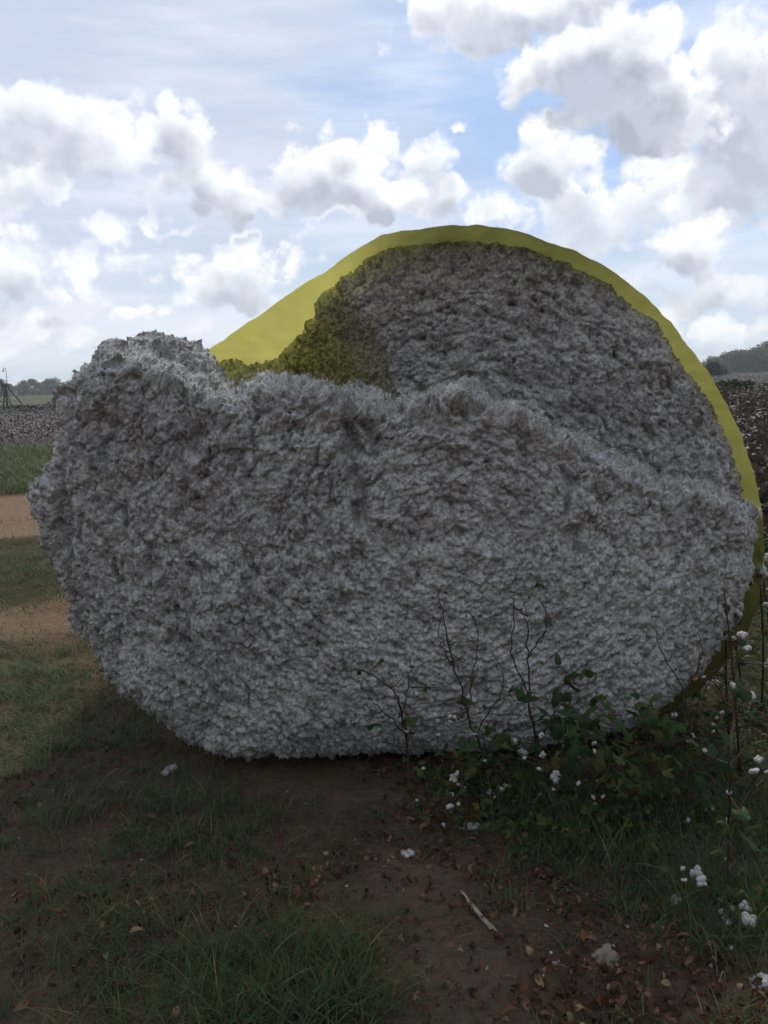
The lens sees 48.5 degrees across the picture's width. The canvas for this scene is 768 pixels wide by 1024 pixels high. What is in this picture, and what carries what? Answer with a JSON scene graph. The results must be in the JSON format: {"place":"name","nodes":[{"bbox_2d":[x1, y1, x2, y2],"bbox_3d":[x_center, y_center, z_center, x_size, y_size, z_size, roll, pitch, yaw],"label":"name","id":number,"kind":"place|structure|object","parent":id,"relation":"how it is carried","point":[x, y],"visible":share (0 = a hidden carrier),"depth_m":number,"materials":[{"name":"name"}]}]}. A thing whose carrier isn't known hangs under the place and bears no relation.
{"place":"outdoors","nodes":[
{"label":"outdoors","id":0,"kind":"place"},
{"bbox_2d":[0,405,61,445],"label":"cotton field","id":1,"kind":"structure","parent":0,"point":[48,417],"depth_m":30.72,"materials":[{"name":"white plant"}]},
{"bbox_2d":[0,372,767,1023],"bbox_3d":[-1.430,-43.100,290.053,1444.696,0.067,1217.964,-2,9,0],"label":"ground","id":2,"kind":"structure","parent":0,"point":[50,620],"depth_m":2.65,"materials":[{"name":"soil"}]},
{"bbox_2d":[0,405,10,415],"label":"bush","id":3,"kind":"object","parent":2,"relation":"on","point":[5,408],"visible":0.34,"depth_m":55.96,"materials":[{"name":"green plant"}]},
{"bbox_2d":[0,383,19,396],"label":"tree","id":4,"kind":"object","parent":2,"relation":"on","point":[10,387],"visible":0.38,"depth_m":366.08,"materials":[{"name":"green plant"}]},
{"bbox_2d":[0,368,22,406],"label":"irrigation tower","id":5,"kind":"structure","parent":2,"relation":"on","point":[5,387],"depth_m":78.81,"materials":[{"name":"metal"}]},
{"bbox_2d":[9,404,30,415],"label":"bush","id":6,"kind":"object","parent":2,"relation":"on","point":[20,407],"visible":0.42,"depth_m":55.14,"materials":[{"name":"green plant"}]},
{"bbox_2d":[12,380,29,395],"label":"tree","id":7,"kind":"object","parent":2,"relation":"on","point":[23,385],"visible":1,"depth_m":364.05,"materials":[{"name":"green plant"}]},
{"bbox_2d":[20,405,41,416],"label":"bush","id":8,"kind":"object","parent":2,"relation":"on","point":[31,407],"visible":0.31,"depth_m":49.46,"materials":[{"name":"green plant"}]},
{"bbox_2d":[22,378,43,395],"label":"tree","id":9,"kind":"object","parent":2,"relation":"on","point":[31,381],"visible":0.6,"depth_m":375.82,"materials":[{"name":"green plant"}]},
{"bbox_2d":[31,381,45,394],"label":"tree","id":10,"kind":"object","parent":2,"relation":"on","point":[40,391],"visible":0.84,"depth_m":363.42,"materials":[{"name":"green plant"}]},
{"bbox_2d":[38,401,51,414],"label":"bush","id":11,"kind":"object","parent":2,"relation":"on","point":[47,404],"visible":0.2,"depth_m":53.32,"materials":[{"name":"green plant"}]},
{"bbox_2d":[39,377,60,394],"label":"tree","id":12,"kind":"object","parent":2,"relation":"on","point":[50,386],"visible":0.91,"depth_m":361.28,"materials":[{"name":"green plant"}]},
{"bbox_2d":[161,764,177,775],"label":"cotton tuft","id":13,"kind":"object","parent":2,"relation":"on","point":[166,770],"visible":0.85,"depth_m":3.37,"materials":[{"name":"white plant"}]},
{"bbox_2d":[0,710,767,1023],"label":"fallen leaves","id":14,"kind":"object","parent":2,"relation":"on","point":[576,1004],"visible":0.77,"depth_m":2.31,"materials":[{"name":"brown plant"}]},
{"bbox_2d":[550,893,556,905],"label":"dead leaf","id":15,"kind":"object","parent":14,"relation":"on","point":[552,899],"visible":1,"depth_m":2.43,"materials":[{"name":"brown plant"}]},
{"bbox_2d":[591,943,620,968],"bbox_3d":[0.569,1.144,2.188,0.080,0.043,0.076,-29,46,-17],"label":"cotton clump","id":16,"kind":"object","parent":14,"relation":"on","point":[608,954],"visible":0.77,"depth_m":2.18,"materials":[{"name":"white plant"}]},
{"bbox_2d":[685,955,692,964],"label":"dead leaf","id":17,"kind":"object","parent":14,"relation":"on","point":[689,959],"visible":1,"depth_m":2.17,"materials":[{"name":"brown plant"}]},
{"bbox_2d":[0,675,767,1023],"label":"straw litter","id":18,"kind":"object","parent":2,"relation":"on","point":[322,875],"visible":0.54,"depth_m":2.60,"materials":[{"name":"beige plant"}]},
{"bbox_2d":[15,707,756,1015],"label":"lint flecks","id":19,"kind":"object","parent":2,"relation":"on","point":[545,925],"visible":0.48,"depth_m":2.53,"materials":[{"name":"white fabric"}]},
{"bbox_2d":[25,224,764,762],"bbox_3d":[0.070,-0.257,4.678,2.893,2.072,3.275,-2,9,0],"label":"cotton bale","id":20,"kind":"object","parent":2,"relation":"on","point":[277,526],"visible":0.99,"depth_m":3.20,"materials":[{"name":"grey plant"}]},
{"bbox_2d":[401,849,415,857],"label":"cotton tuft","id":21,"kind":"object","parent":2,"relation":"on","point":[407,853],"visible":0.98,"depth_m":2.71,"materials":[{"name":"white plant"}]},
{"bbox_2d":[354,652,495,800],"bbox_3d":[0.128,0.786,3.128,0.492,0.545,0.274,-6,10,-23],"label":"cotton plant","id":22,"kind":"object","parent":2,"relation":"on","point":[405,669],"visible":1,"depth_m":3.10,"materials":[{"name":"brown plant"}]},
{"bbox_2d":[383,591,516,818],"bbox_3d":[0.224,0.679,3.019,0.458,0.782,0.438,2,9,21],"label":"cotton plant","id":23,"kind":"object","parent":2,"relation":"on","point":[452,719],"visible":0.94,"depth_m":3.07,"materials":[{"name":"green plant"}]},
{"bbox_2d":[455,821,479,830],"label":"cotton tuft","id":24,"kind":"object","parent":2,"relation":"on","point":[470,826],"visible":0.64,"depth_m":2.87,"materials":[{"name":"white plant"}]},
{"bbox_2d":[412,750,541,841],"bbox_3d":[0.299,0.926,2.902,0.355,0.320,0.382,4,11,34],"label":"cotton plant","id":25,"kind":"object","parent":2,"relation":"on","point":[514,780],"visible":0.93,"depth_m":2.84,"materials":[{"name":"green plant"}]},
{"bbox_2d":[460,890,496,933],"bbox_3d":[0.254,1.130,2.411,0.038,0.021,0.202,-5,9,-22],"label":"stick","id":26,"kind":"object","parent":2,"relation":"on","point":[487,923],"visible":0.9,"depth_m":2.40,"materials":[{"name":"grey wood"}]},
{"bbox_2d":[513,905,517,915],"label":"dead leaf","id":27,"kind":"object","parent":2,"relation":"on","point":[515,911],"visible":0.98,"depth_m":2.38,"materials":[{"name":"brown plant"}]},
{"bbox_2d":[526,946,534,956],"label":"dead leaf","id":28,"kind":"object","parent":2,"relation":"on","point":[530,951],"visible":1,"depth_m":2.20,"materials":[{"name":"brown plant"}]},
{"bbox_2d":[472,584,645,807],"bbox_3d":[0.662,0.655,3.001,0.665,0.798,0.389,-4,9,-12],"label":"cotton plant","id":29,"kind":"object","parent":2,"relation":"on","point":[556,725],"visible":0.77,"depth_m":3.00,"materials":[{"name":"green plant"}]},
{"bbox_2d":[355,641,767,933],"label":"ground weeds","id":30,"kind":"object","parent":2,"relation":"on","point":[741,782],"visible":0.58,"depth_m":2.85,"materials":[{"name":"plant"}]},
{"bbox_2d":[585,930,592,940],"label":"dead leaf","id":31,"kind":"object","parent":2,"relation":"on","point":[589,934],"visible":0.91,"depth_m":2.28,"materials":[{"name":"brown plant"}]},
{"bbox_2d":[459,680,751,848],"bbox_3d":[0.719,0.823,2.781,0.950,0.540,0.492,-2,9,0],"label":"cotton plant","id":32,"kind":"object","parent":2,"relation":"on","point":[576,749],"visible":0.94,"depth_m":2.75,"materials":[{"name":"green plant"}]},
{"bbox_2d":[579,743,730,855],"bbox_3d":[0.856,0.902,2.736,0.474,0.370,0.332,-2,9,0],"label":"cotton plant","id":33,"kind":"object","parent":2,"relation":"on","point":[689,755],"visible":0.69,"depth_m":2.74,"materials":[{"name":"green plant"}]},
{"bbox_2d":[667,895,680,905],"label":"cotton tuft","id":34,"kind":"object","parent":2,"relation":"on","point":[675,902],"visible":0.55,"depth_m":2.43,"materials":[{"name":"white plant"}]},
{"bbox_2d":[595,628,757,828],"bbox_3d":[1.038,0.711,2.982,0.506,0.648,0.417,-7,10,-31],"label":"cotton plant","id":35,"kind":"object","parent":2,"relation":"on","point":[659,737],"visible":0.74,"depth_m":2.98,"materials":[{"name":"green plant"}]},
{"bbox_2d":[701,355,716,364],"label":"tree","id":36,"kind":"object","parent":2,"relation":"on","point":[714,358],"visible":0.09,"depth_m":288.61,"materials":[{"name":"green plant"}]},
{"bbox_2d":[705,357,715,366],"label":"tree","id":37,"kind":"object","parent":2,"relation":"on","point":[710,359],"visible":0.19,"depth_m":257.97,"materials":[{"name":"green plant"}]},
{"bbox_2d":[703,360,729,378],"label":"bush","id":38,"kind":"object","parent":2,"relation":"on","point":[713,368],"visible":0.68,"depth_m":117.85,"materials":[{"name":"green plant"}]},
{"bbox_2d":[716,357,728,370],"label":"tree","id":39,"kind":"object","parent":2,"relation":"on","point":[720,361],"visible":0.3,"depth_m":264.24,"materials":[{"name":"green plant"}]},
{"bbox_2d":[680,627,767,952],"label":"cotton plant","id":40,"kind":"object","parent":2,"relation":"on","point":[741,813],"visible":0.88,"depth_m":2.25,"materials":[{"name":"green plant"}]},
{"bbox_2d":[718,379,730,387],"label":"bush","id":41,"kind":"object","parent":2,"relation":"on","point":[723,383],"visible":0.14,"depth_m":41.17,"materials":[{"name":"green plant"}]},
{"bbox_2d":[717,354,733,372],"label":"tree","id":42,"kind":"object","parent":2,"relation":"on","point":[726,356],"visible":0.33,"depth_m":271.32,"materials":[{"name":"green plant"}]},
{"bbox_2d":[719,349,739,373],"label":"tree","id":43,"kind":"object","parent":2,"relation":"on","point":[734,351],"visible":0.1,"depth_m":279.24,"materials":[{"name":"green plant"}]},
{"bbox_2d":[715,379,754,389],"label":"bush","id":44,"kind":"object","parent":2,"relation":"on","point":[736,382],"visible":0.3,"depth_m":39.34,"materials":[{"name":"green plant"}]},
{"bbox_2d":[705,564,767,733],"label":"cotton plant","id":45,"kind":"object","parent":2,"relation":"on","point":[761,571],"visible":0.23,"depth_m":3.52,"materials":[{"name":"brown plant"}]},
{"bbox_2d":[706,587,767,775],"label":"cotton plant","id":46,"kind":"object","parent":2,"relation":"on","point":[720,706],"visible":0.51,"depth_m":3.13,"materials":[{"name":"brown plant"}]},
{"bbox_2d":[727,351,753,373],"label":"tree","id":47,"kind":"object","parent":2,"relation":"on","point":[740,359],"visible":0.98,"depth_m":263.19,"materials":[{"name":"green plant"}]},
{"bbox_2d":[716,523,767,713],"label":"cotton plant","id":48,"kind":"object","parent":2,"relation":"on","point":[753,678],"visible":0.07,"depth_m":3.70,"materials":[{"name":"brown plant"}]},
{"bbox_2d":[728,347,764,372],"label":"tree","id":49,"kind":"object","parent":2,"relation":"on","point":[748,365],"visible":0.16,"depth_m":270.25,"materials":[{"name":"green plant"}]},
{"bbox_2d":[735,553,767,675],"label":"cotton plant","id":50,"kind":"object","parent":2,"relation":"on","point":[765,559],"visible":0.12,"depth_m":4.07,"materials":[{"name":"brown plant"}]},
{"bbox_2d":[746,970,767,989],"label":"cotton tuft","id":51,"kind":"object","parent":2,"relation":"on","point":[764,985],"visible":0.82,"depth_m":2.09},
{"bbox_2d":[747,347,767,372],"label":"tree","id":52,"kind":"object","parent":2,"relation":"on","point":[761,355],"visible":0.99,"depth_m":262.67,"materials":[{"name":"green plant"}]},
{"bbox_2d":[749,341,767,371],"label":"tree","id":53,"kind":"object","parent":2,"relation":"on","point":[765,344],"visible":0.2,"depth_m":270.72,"materials":[{"name":"green plant"}]},
{"bbox_2d":[754,382,767,389],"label":"bush","id":54,"kind":"object","parent":2,"relation":"on","point":[759,384],"visible":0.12,"depth_m":43.42,"materials":[{"name":"green plant"}]},
{"bbox_2d":[763,576,767,618],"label":"cotton plant","id":55,"kind":"object","parent":2,"relation":"on","point":[766,593],"visible":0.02,"depth_m":4.56,"materials":[{"name":"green plant"}]},
{"bbox_2d":[764,534,767,581],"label":"cotton plant","id":56,"kind":"object","parent":2,"relation":"on","point":[766,547],"visible":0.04,"depth_m":5.21,"materials":[{"name":"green plant"}]},
{"bbox_2d":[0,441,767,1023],"bbox_3d":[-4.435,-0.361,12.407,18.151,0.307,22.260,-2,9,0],"label":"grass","id":57,"kind":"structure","parent":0,"point":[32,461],"depth_m":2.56,"materials":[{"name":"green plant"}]},
{"bbox_2d":[0,0,767,391],"label":"sky","id":58,"kind":"structure","parent":0,"point":[179,168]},
{"bbox_2d":[711,372,767,389],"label":"cotton field","id":59,"kind":"structure","parent":0,"point":[757,377],"depth_m":92.44,"materials":[{"name":"grey plant"}]},
{"bbox_2d":[716,383,767,552],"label":"cotton field","id":60,"kind":"structure","parent":0,"point":[748,407],"depth_m":13.22,"materials":[{"name":"brown plant"}]}
]}

